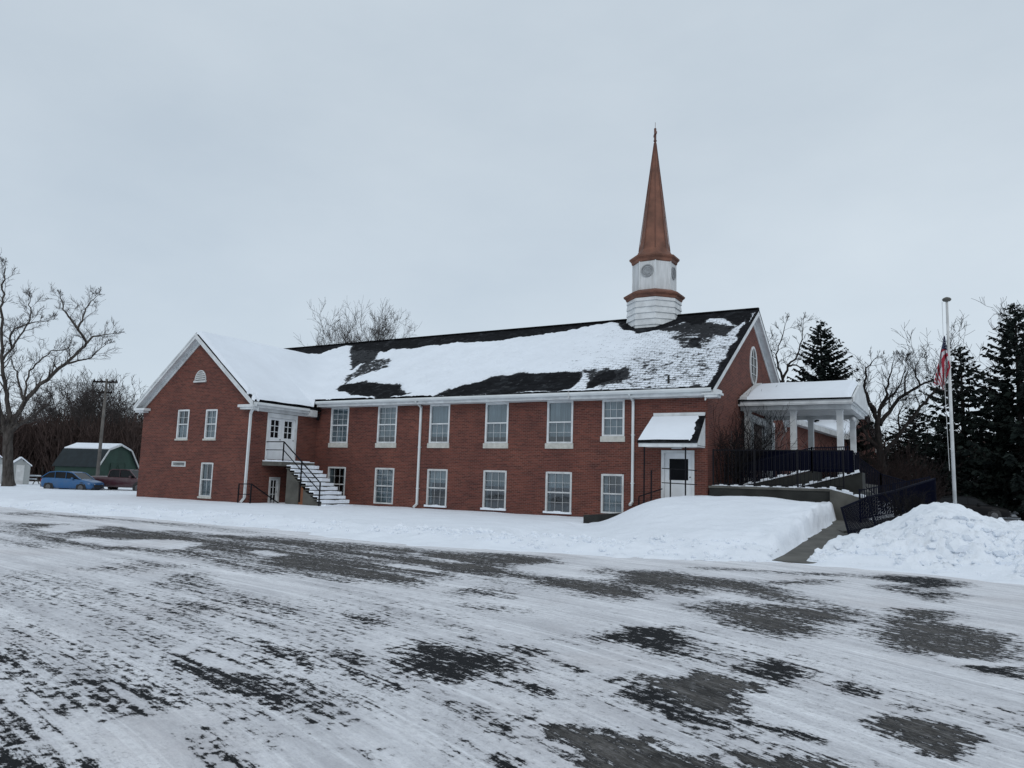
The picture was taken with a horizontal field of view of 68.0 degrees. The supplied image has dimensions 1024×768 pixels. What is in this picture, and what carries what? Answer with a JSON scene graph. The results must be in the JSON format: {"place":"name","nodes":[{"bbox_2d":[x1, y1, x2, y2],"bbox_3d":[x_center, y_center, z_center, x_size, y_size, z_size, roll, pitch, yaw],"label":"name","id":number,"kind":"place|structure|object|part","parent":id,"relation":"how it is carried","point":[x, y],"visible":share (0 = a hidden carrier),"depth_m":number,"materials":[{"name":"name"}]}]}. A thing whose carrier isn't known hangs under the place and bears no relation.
{"place":"outdoors","nodes":[
{"label":"outdoors","id":0,"kind":"place"},
{"bbox_2d":[0,455,1,483],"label":"garden shed","id":1,"kind":"structure","parent":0,"point":[0,469],"depth_m":66.21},
{"bbox_2d":[0,464,1,483],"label":"door","id":2,"kind":"structure","parent":1,"relation":"in","point":[0,464],"depth_m":66.19,"materials":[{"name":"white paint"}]},
{"bbox_2d":[52,443,138,475],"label":"gambrel barn","id":3,"kind":"structure","parent":0,"point":[79,457],"depth_m":71.12,"materials":[{"name":"green wood"}]},
{"bbox_2d":[110,464,125,469],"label":"door","id":4,"kind":"structure","parent":3,"relation":"in","point":[112,466],"depth_m":72.12,"materials":[{"name":"green wood"}]},
{"bbox_2d":[0,506,1023,767],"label":"parking lot","id":5,"kind":"structure","parent":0,"point":[134,642],"depth_m":6.95,"materials":[{"name":"white snow"}]},
{"bbox_2d":[0,481,1023,584],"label":"ground","id":6,"kind":"structure","parent":0,"point":[784,526],"depth_m":22.94,"materials":[{"name":"white snow"}]},
{"bbox_2d":[13,457,31,483],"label":"garden shed","id":7,"kind":"structure","parent":6,"relation":"on","point":[22,465],"depth_m":66.17,"materials":[{"name":"white wood"}]},
{"bbox_2d":[15,465,24,483],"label":"door","id":8,"kind":"structure","parent":7,"relation":"in","point":[19,475],"depth_m":66.03,"materials":[{"name":"white paint"}]},
{"bbox_2d":[2,386,65,419],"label":"bare tree","id":9,"kind":"object","parent":6,"relation":"on","point":[40,402],"visible":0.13,"depth_m":111.36,"materials":[{"name":"brown plant"}]},
{"bbox_2d":[29,475,40,483],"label":"picnic table","id":10,"kind":"object","parent":6,"relation":"on","point":[36,478],"visible":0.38,"depth_m":67.80,"materials":[{"name":"brown wood"}]},
{"bbox_2d":[10,396,75,425],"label":"bare tree","id":11,"kind":"object","parent":6,"relation":"on","point":[41,411],"visible":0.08,"depth_m":105.63,"materials":[{"name":"brown plant"}]},
{"bbox_2d":[24,393,71,439],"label":"bare tree","id":12,"kind":"object","parent":6,"relation":"on","point":[51,408],"visible":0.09,"depth_m":93.66,"materials":[{"name":"brown plant"}]},
{"bbox_2d":[11,383,97,430],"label":"bare tree","id":13,"kind":"object","parent":6,"relation":"on","point":[35,404],"visible":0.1,"depth_m":99.05,"materials":[{"name":"brown plant"}]},
{"bbox_2d":[11,368,112,421],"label":"bare tree","id":14,"kind":"object","parent":6,"relation":"on","point":[47,390],"visible":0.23,"depth_m":106.49,"materials":[{"name":"brown plant"}]},
{"bbox_2d":[0,249,124,485],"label":"bare tree","id":15,"kind":"object","parent":6,"relation":"on","point":[9,427],"visible":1,"depth_m":58.96,"materials":[{"name":"brown plant"}]},
{"bbox_2d":[42,376,100,423],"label":"bare tree","id":16,"kind":"object","parent":6,"relation":"on","point":[73,392],"visible":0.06,"depth_m":122.87,"materials":[{"name":"brown plant"}]},
{"bbox_2d":[0,411,143,480],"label":"thicket","id":17,"kind":"object","parent":6,"relation":"on","point":[37,448],"visible":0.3,"depth_m":82.31,"materials":[{"name":"brown plant"}]},
{"bbox_2d":[40,471,104,489],"bbox_3d":[-32.350,7.200,55.982,4.115,1.518,1.940,1,-7,5],"label":"parked car","id":18,"kind":"object","parent":6,"relation":"on","point":[76,480],"visible":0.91,"depth_m":55.24,"materials":[{"name":"blue paint"}]},
{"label":"windows","id":19,"kind":"part","parent":18,"relation":"part of","materials":[{"name":"black glass"}]},
{"bbox_2d":[33,368,117,420],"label":"bare tree","id":20,"kind":"object","parent":6,"relation":"on","point":[74,390],"visible":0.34,"depth_m":96.46,"materials":[{"name":"brown plant"}]},
{"bbox_2d":[47,374,128,425],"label":"bare tree","id":21,"kind":"object","parent":6,"relation":"on","point":[94,400],"visible":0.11,"depth_m":96.46,"materials":[{"name":"brown plant"}]},
{"bbox_2d":[49,375,134,445],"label":"bare tree","id":22,"kind":"object","parent":6,"relation":"on","point":[81,415],"visible":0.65,"depth_m":85.28,"materials":[{"name":"brown plant"}]},
{"bbox_2d":[64,375,143,433],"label":"bare tree","id":23,"kind":"object","parent":6,"relation":"on","point":[97,404],"visible":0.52,"depth_m":87.78,"materials":[{"name":"brown plant"}]},
{"bbox_2d":[93,379,117,475],"bbox_3d":[-33.886,4.138,62.478,2.070,9.200,0.300,1,-7,2],"label":"utility pole","id":24,"kind":"object","parent":6,"relation":"on","point":[106,382],"visible":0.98,"depth_m":62.54,"materials":[{"name":"brown wood"}]},
{"bbox_2d":[1,381,94,394],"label":"power line","id":25,"kind":"object","parent":24,"relation":"attached to","point":[11,392],"visible":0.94,"depth_m":64.44,"materials":[{"name":"black metal"}]},
{"bbox_2d":[74,372,145,423],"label":"bare tree","id":26,"kind":"object","parent":6,"relation":"on","point":[111,387],"visible":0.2,"depth_m":104.77,"materials":[{"name":"brown plant"}]},
{"bbox_2d":[91,469,138,490],"bbox_3d":[-29.468,7.415,57.986,5.535,1.780,2.100,0,-7,10],"label":"pickup truck","id":27,"kind":"object","parent":6,"relation":"on","point":[122,478],"visible":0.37,"depth_m":57.17,"materials":[{"name":"red paint"}]},
{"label":"windows","id":28,"kind":"part","parent":27,"relation":"part of","materials":[{"name":"black glass"}]},
{"bbox_2d":[94,394,142,427],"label":"bare tree","id":29,"kind":"object","parent":6,"relation":"on","point":[129,412],"visible":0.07,"depth_m":102.09,"materials":[{"name":"brown plant"}]},
{"bbox_2d":[97,380,142,426],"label":"bare tree","id":30,"kind":"object","parent":6,"relation":"on","point":[117,399],"visible":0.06,"depth_m":108.14,"materials":[{"name":"brown plant"}]},
{"bbox_2d":[110,384,136,425],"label":"bare tree","id":31,"kind":"object","parent":6,"relation":"on","point":[122,399],"visible":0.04,"depth_m":122.36,"materials":[{"name":"brown plant"}]},
{"bbox_2d":[110,394,142,426],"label":"bare tree","id":32,"kind":"object","parent":6,"relation":"on","point":[128,414],"visible":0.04,"depth_m":94.40,"materials":[{"name":"brown plant"}]},
{"bbox_2d":[237,483,278,502],"bbox_3d":[-12.097,5.395,36.811,2.173,1.112,0.818,6,-8,-30],"label":"areaway railing","id":33,"kind":"object","parent":6,"relation":"on","point":[251,493],"visible":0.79,"depth_m":36.56,"materials":[{"name":"black metal"}]},
{"bbox_2d":[262,441,352,505],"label":"concrete staircase","id":34,"kind":"structure","parent":6,"relation":"on","point":[307,483],"depth_m":36.90,"materials":[{"name":"grey concrete"}]},
{"bbox_2d":[294,297,421,345],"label":"bare tree","id":35,"kind":"object","parent":6,"relation":"on","point":[382,333],"visible":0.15,"depth_m":97.19,"materials":[{"name":"brown plant"}]},
{"bbox_2d":[133,122,877,516],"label":"brick church","id":36,"kind":"structure","parent":6,"relation":"on","point":[579,420],"depth_m":37.44,"materials":[{"name":"red brick"}]},
{"bbox_2d":[174,409,189,439],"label":"window","id":37,"kind":"structure","parent":36,"relation":"in","point":[182,434],"depth_m":39.97,"materials":[{"name":"white glass"}]},
{"bbox_2d":[197,462,213,498],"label":"window","id":38,"kind":"structure","parent":36,"relation":"in","point":[205,487],"depth_m":38.52,"materials":[{"name":"white paint"}]},
{"bbox_2d":[202,409,217,439],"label":"window","id":39,"kind":"structure","parent":36,"relation":"in","point":[211,414],"depth_m":38.86,"materials":[{"name":"white glass"}]},
{"bbox_2d":[269,479,277,502],"bbox_3d":[-12.038,5.599,38.167,0.050,1.655,0.490,-3,-8,30],"label":"door","id":40,"kind":"structure","parent":36,"relation":"in","point":[273,488],"depth_m":38.24,"materials":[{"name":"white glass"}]},
{"bbox_2d":[267,417,281,459],"bbox_3d":[-12.040,2.756,38.378,0.050,2.085,0.880,-3,-8,30],"label":"door","id":41,"kind":"structure","parent":36,"relation":"in","point":[275,424],"depth_m":38.41,"materials":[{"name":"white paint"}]},
{"bbox_2d":[279,419,294,459],"bbox_3d":[-11.592,2.868,39.140,0.050,2.085,0.880,-3,-8,30],"label":"door","id":42,"kind":"structure","parent":36,"relation":"in","point":[288,426],"depth_m":39.15,"materials":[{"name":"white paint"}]},
{"bbox_2d":[327,467,345,495],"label":"window","id":43,"kind":"structure","parent":36,"relation":"in","point":[331,474],"depth_m":39.78,"materials":[{"name":"white paint"}]},
{"bbox_2d":[328,407,348,447],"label":"window","id":44,"kind":"structure","parent":36,"relation":"in","point":[339,416],"depth_m":40.21,"materials":[{"name":"white glass"}]},
{"bbox_2d":[373,468,394,503],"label":"window","id":45,"kind":"structure","parent":36,"relation":"in","point":[384,477],"depth_m":38.23,"materials":[{"name":"white paint"}]},
{"bbox_2d":[375,406,397,447],"bbox_3d":[-6.310,2.177,38.532,1.340,2.120,0.228,-3,-8,30],"label":"window","id":46,"kind":"structure","parent":36,"relation":"in","point":[387,422],"depth_m":38.60,"materials":[{"name":"white paint"}]},
{"bbox_2d":[424,469,447,507],"bbox_3d":[-3.598,5.000,36.504,1.270,1.810,0.308,-3,-8,30],"label":"window","id":47,"kind":"structure","parent":36,"relation":"in","point":[434,476],"depth_m":36.65,"materials":[{"name":"white paint"}]},
{"bbox_2d":[427,404,449,447],"bbox_3d":[-3.498,2.053,36.898,1.290,2.120,0.228,-3,-8,30],"label":"window","id":48,"kind":"structure","parent":36,"relation":"in","point":[439,424],"depth_m":36.94,"materials":[{"name":"grey glass"}]},
{"bbox_2d":[480,470,506,510],"bbox_3d":[-0.790,4.877,34.872,1.330,1.810,0.308,-3,-8,30],"label":"window","id":49,"kind":"structure","parent":36,"relation":"in","point":[491,478],"depth_m":35.00,"materials":[{"name":"white paint"}]},
{"bbox_2d":[483,403,508,447],"bbox_3d":[-0.690,1.930,35.267,1.350,2.120,0.228,-3,-8,30],"label":"window","id":50,"kind":"structure","parent":36,"relation":"in","point":[497,414],"depth_m":35.30,"materials":[{"name":"grey glass"}]},
{"bbox_2d":[543,472,571,513],"bbox_3d":[2.040,4.753,33.228,1.360,1.810,0.307,-3,-8,30],"label":"window","id":51,"kind":"structure","parent":36,"relation":"in","point":[562,480],"depth_m":33.36,"materials":[{"name":"white paint"}]},
{"bbox_2d":[545,401,572,448],"bbox_3d":[2.140,1.806,33.622,1.380,2.120,0.227,-3,-8,30],"label":"window","id":52,"kind":"structure","parent":36,"relation":"in","point":[559,413],"depth_m":33.65,"materials":[{"name":"grey glass"}]},
{"bbox_2d":[600,400,624,441],"bbox_3d":[4.323,1.569,32.357,1.120,1.800,0.198,-3,-8,30],"label":"window","id":53,"kind":"structure","parent":36,"relation":"in","point":[613,411],"depth_m":32.40,"materials":[{"name":"grey glass"}]},
{"bbox_2d":[601,474,623,512],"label":"window","id":54,"kind":"structure","parent":36,"relation":"in","point":[613,503],"depth_m":32.01,"materials":[{"name":"white paint"}]},
{"bbox_2d":[665,453,691,497],"bbox_3d":[6.699,3.772,30.623,1.130,1.955,0.110,-3,-8,30],"label":"door","id":55,"kind":"structure","parent":36,"relation":"in","point":[672,460],"depth_m":30.66,"materials":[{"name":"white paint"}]},
{"bbox_2d":[750,346,757,384],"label":"oval window","id":56,"kind":"structure","parent":36,"relation":"in","point":[753,356],"depth_m":37.53,"materials":[{"name":"white glass"}]},
{"bbox_2d":[754,424,761,478],"bbox_3d":[12.294,3.476,38.034,0.050,2.800,1.900,-3,-8,30],"label":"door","id":57,"kind":"structure","parent":36,"relation":"in","point":[754,424],"depth_m":38.30,"materials":[{"name":"white metal"}]},
{"bbox_2d":[744,452,858,479],"bbox_3d":[12.195,3.543,32.471,4.855,1.290,0.055,-3,-8,30],"label":"ramp railing","id":58,"kind":"object","parent":36,"relation":"on","point":[857,453],"visible":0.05,"depth_m":31.78,"materials":[{"name":"black metal"}]},
{"bbox_2d":[583,513,620,522],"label":"retaining wall","id":59,"kind":"structure","parent":6,"relation":"on","point":[594,518],"depth_m":28.75,"materials":[{"name":"concrete"}]},
{"bbox_2d":[638,447,696,504],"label":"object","id":60,"kind":"structure","parent":6,"relation":"on","point":[651,491],"depth_m":29.89,"materials":[{"name":"metal"}]},
{"bbox_2d":[709,403,783,485],"bbox_3d":[8.919,2.612,31.054,3.685,3.751,3.257,5,-8,-27],"label":"bare shrub","id":61,"kind":"object","parent":6,"relation":"on","point":[723,443],"visible":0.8,"depth_m":30.57,"materials":[{"name":"brown plant"}]},
{"bbox_2d":[719,403,794,486],"bbox_3d":[10.184,2.720,32.244,3.853,3.920,3.478,-3,-8,30],"label":"bare shrub","id":62,"kind":"object","parent":6,"relation":"on","point":[757,448],"visible":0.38,"depth_m":32.12,"materials":[{"name":"brown plant"}]},
{"bbox_2d":[731,388,807,480],"bbox_3d":[10.764,2.293,34.109,4.830,4.873,5.270,-3,-8,30],"label":"bare shrub","id":63,"kind":"object","parent":6,"relation":"on","point":[771,435],"visible":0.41,"depth_m":33.92,"materials":[{"name":"brown plant"}]},
{"bbox_2d":[766,312,828,382],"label":"bare tree","id":64,"kind":"object","parent":6,"relation":"on","point":[788,364],"visible":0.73,"depth_m":69.96,"materials":[{"name":"brown plant"}]},
{"bbox_2d":[708,470,897,532],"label":"concrete ramp","id":65,"kind":"structure","parent":6,"relation":"on","point":[837,497],"depth_m":28.18,"materials":[{"name":"grey concrete"}]},
{"bbox_2d":[712,449,844,488],"bbox_3d":[9.944,3.207,28.642,4.775,1.490,0.055,-3,-8,30],"label":"ramp railing","id":66,"kind":"object","parent":65,"relation":"on","point":[754,468],"visible":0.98,"depth_m":28.71,"materials":[{"name":"black metal"}]},
{"bbox_2d":[724,446,848,484],"bbox_3d":[10.842,3.340,30.257,4.755,1.770,0.055,-3,-8,30],"label":"ramp railing","id":67,"kind":"object","parent":65,"relation":"on","point":[811,467],"visible":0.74,"depth_m":30.07,"materials":[{"name":"black metal"}]},
{"bbox_2d":[735,450,853,479],"bbox_3d":[11.660,3.567,31.578,4.720,1.645,0.090,-3,-8,30],"label":"ramp railing","id":68,"kind":"object","parent":65,"relation":"on","point":[851,458],"visible":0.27,"depth_m":31.28,"materials":[{"name":"black metal"}]},
{"bbox_2d":[854,454,908,500],"bbox_3d":[14.514,3.850,29.743,1.986,2.190,0.203,-4,-9,39],"label":"ramp railing","id":69,"kind":"object","parent":65,"relation":"on","point":[880,476],"visible":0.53,"depth_m":29.97,"materials":[{"name":"black metal"}]},
{"bbox_2d":[772,520,872,563],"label":"walkway","id":70,"kind":"structure","parent":6,"relation":"on","point":[802,552],"depth_m":19.87,"materials":[{"name":"concrete"}]},
{"bbox_2d":[859,476,929,522],"bbox_3d":[12.844,3.886,25.495,2.184,1.640,0.062,-1,-8,22],"label":"ramp railing","id":71,"kind":"object","parent":70,"relation":"on","point":[893,485],"visible":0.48,"depth_m":25.63,"materials":[{"name":"black metal"}]},
{"bbox_2d":[784,414,876,476],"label":"parish hall","id":72,"kind":"structure","parent":6,"relation":"on","point":[825,430],"depth_m":59.37,"materials":[{"name":"brick"}]},
{"bbox_2d":[784,434,883,482],"bbox_3d":[18.023,4.902,42.954,5.015,5.188,5.232,3,-7,-7],"label":"hedge shrub","id":73,"kind":"object","parent":6,"relation":"on","point":[835,449],"visible":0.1,"depth_m":42.69,"materials":[{"name":"brown plant"}]},
{"bbox_2d":[786,320,896,474],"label":"spruce tree","id":74,"kind":"object","parent":6,"relation":"on","point":[825,360],"visible":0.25,"depth_m":70.59,"materials":[{"name":"green plant"}]},
{"bbox_2d":[803,432,884,479],"bbox_3d":[19.024,5.140,43.203,4.448,4.841,4.397,5,-8,-24],"label":"hedge shrub","id":75,"kind":"object","parent":6,"relation":"on","point":[857,461],"visible":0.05,"depth_m":42.65,"materials":[{"name":"brown plant"}]},
{"bbox_2d":[844,376,912,471],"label":"bare tree","id":76,"kind":"object","parent":6,"relation":"on","point":[866,445],"visible":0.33,"depth_m":65.28,"materials":[{"name":"brown plant"}]},
{"bbox_2d":[860,444,916,509],"bbox_3d":[20.774,5.338,42.284,3.986,4.324,4.857,3,-7,-8],"label":"hedge shrub","id":77,"kind":"object","parent":6,"relation":"on","point":[882,470],"visible":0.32,"depth_m":42.22,"materials":[{"name":"brown plant"}]},
{"bbox_2d":[884,444,906,465],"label":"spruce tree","id":78,"kind":"object","parent":6,"relation":"on","point":[894,453],"visible":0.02,"depth_m":77.84,"materials":[{"name":"green plant"}]},
{"bbox_2d":[837,344,969,484],"bbox_3d":[23.540,2.207,45.461,8.234,9.563,4.904,2,-7,0],"label":"bare tree","id":79,"kind":"object","parent":6,"relation":"on","point":[879,419],"visible":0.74,"depth_m":45.81,"materials":[{"name":"brown plant"}]},
{"bbox_2d":[869,433,947,499],"bbox_3d":[21.867,5.127,42.581,3.755,4.878,3.820,2,-7,-2],"label":"hedge shrub","id":80,"kind":"object","parent":6,"relation":"on","point":[907,474],"visible":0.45,"depth_m":42.15,"materials":[{"name":"brown plant"}]},
{"bbox_2d":[807,502,1023,578],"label":"snow bank","id":81,"kind":"structure","parent":6,"relation":"on","point":[941,536],"depth_m":16.93,"materials":[{"name":"white snow"}]},
{"bbox_2d":[840,496,876,534],"bbox_3d":[10.020,3.846,21.908,1.093,1.234,0.231,3,-7,-6],"label":"fence","id":82,"kind":"object","parent":81,"relation":"on","point":[859,517],"visible":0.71,"depth_m":21.91,"materials":[{"name":"black metal"}]},
{"bbox_2d":[868,490,899,523],"bbox_3d":[10.922,3.687,22.165,1.220,1.219,0.233,4,-8,-20],"label":"fence","id":83,"kind":"object","parent":81,"relation":"on","point":[877,498],"visible":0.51,"depth_m":22.15,"materials":[{"name":"black metal"}]},
{"bbox_2d":[876,486,919,518],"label":"bare shrub","id":84,"kind":"object","parent":81,"relation":"on","point":[896,511],"visible":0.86,"depth_m":21.27,"materials":[{"name":"brown plant"}]},
{"bbox_2d":[901,487,929,510],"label":"bare shrub","id":85,"kind":"object","parent":81,"relation":"on","point":[917,498],"visible":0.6,"depth_m":21.11,"materials":[{"name":"brown plant"}]},
{"bbox_2d":[896,478,936,514],"bbox_3d":[12.124,3.527,22.669,1.689,1.494,0.192,5,-8,-22],"label":"fence","id":86,"kind":"object","parent":81,"relation":"on","point":[923,485],"visible":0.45,"depth_m":22.83,"materials":[{"name":"black metal"}]},
{"bbox_2d":[942,297,956,503],"bbox_3d":[13.081,0.654,22.612,0.247,6.630,0.260,5,-8,-23],"label":"flagpole","id":87,"kind":"object","parent":81,"relation":"on","point":[946,299],"visible":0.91,"depth_m":22.57,"materials":[{"name":"white metal"}]},
{"bbox_2d":[934,336,949,389],"bbox_3d":[12.944,-0.632,22.879,0.450,1.641,0.203,-3,-8,30],"label":"flag","id":88,"kind":"object","parent":87,"relation":"attached to","point":[943,365],"visible":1,"depth_m":22.83,"materials":[{"name":"multicoloured fabric"}]},
{"bbox_2d":[874,408,959,491],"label":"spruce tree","id":89,"kind":"object","parent":6,"relation":"on","point":[914,441],"visible":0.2,"depth_m":72.21,"materials":[{"name":"green plant"}]},
{"bbox_2d":[827,446,1018,514],"bbox_3d":[38.848,8.724,66.926,44.546,5.336,16.867,7,-9,-37],"label":"thicket","id":90,"kind":"object","parent":6,"relation":"on","point":[946,487],"visible":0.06,"depth_m":55.24,"materials":[{"name":"brown plant"}]},
{"bbox_2d":[892,453,961,501],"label":"hedge shrub","id":91,"kind":"object","parent":6,"relation":"on","point":[927,475],"visible":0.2,"depth_m":42.34,"materials":[{"name":"brown plant"}]},
{"bbox_2d":[887,411,967,470],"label":"bare tree","id":92,"kind":"object","parent":6,"relation":"on","point":[915,445],"visible":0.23,"depth_m":67.60,"materials":[{"name":"brown plant"}]},
{"bbox_2d":[882,429,985,464],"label":"woodland","id":93,"kind":"object","parent":6,"relation":"on","point":[885,442],"visible":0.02,"depth_m":116.70,"materials":[{"name":"brown plant"}]},
{"bbox_2d":[912,429,960,479],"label":"spruce tree","id":94,"kind":"object","parent":6,"relation":"on","point":[935,449],"visible":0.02,"depth_m":80.31,"materials":[{"name":"green plant"}]},
{"bbox_2d":[881,296,1023,450],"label":"bare tree","id":95,"kind":"object","parent":6,"relation":"on","point":[961,322],"visible":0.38,"depth_m":68.06,"materials":[{"name":"brown plant"}]},
{"bbox_2d":[890,344,1019,496],"bbox_3d":[33.514,3.389,56.590,10.262,13.064,9.358,-3,-8,30],"label":"spruce tree","id":96,"kind":"object","parent":6,"relation":"on","point":[941,424],"visible":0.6,"depth_m":56.31,"materials":[{"name":"green plant"}]},
{"bbox_2d":[937,496,1010,518],"bbox_3d":[29.796,8.115,49.791,4.765,1.528,1.940,-2,-8,25],"label":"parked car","id":97,"kind":"object","parent":6,"relation":"on","point":[982,508],"visible":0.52,"depth_m":48.78,"materials":[{"name":"black paint"}]},
{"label":"windows","id":98,"kind":"part","parent":97,"relation":"part of","materials":[{"name":"black glass"}]},
{"bbox_2d":[934,303,1023,520],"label":"spruce tree","id":99,"kind":"object","parent":6,"relation":"on","point":[1002,489],"visible":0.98,"depth_m":52.44,"materials":[{"name":"green plant"}]},
{"bbox_2d":[967,411,1018,498],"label":"spruce tree","id":100,"kind":"object","parent":6,"relation":"on","point":[991,433],"visible":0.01,"depth_m":68.56,"materials":[{"name":"green plant"}]},
{"bbox_2d":[0,0,1023,458],"label":"sky","id":101,"kind":"structure","parent":0,"point":[229,168],"materials":[{"name":"grey"}]}
]}

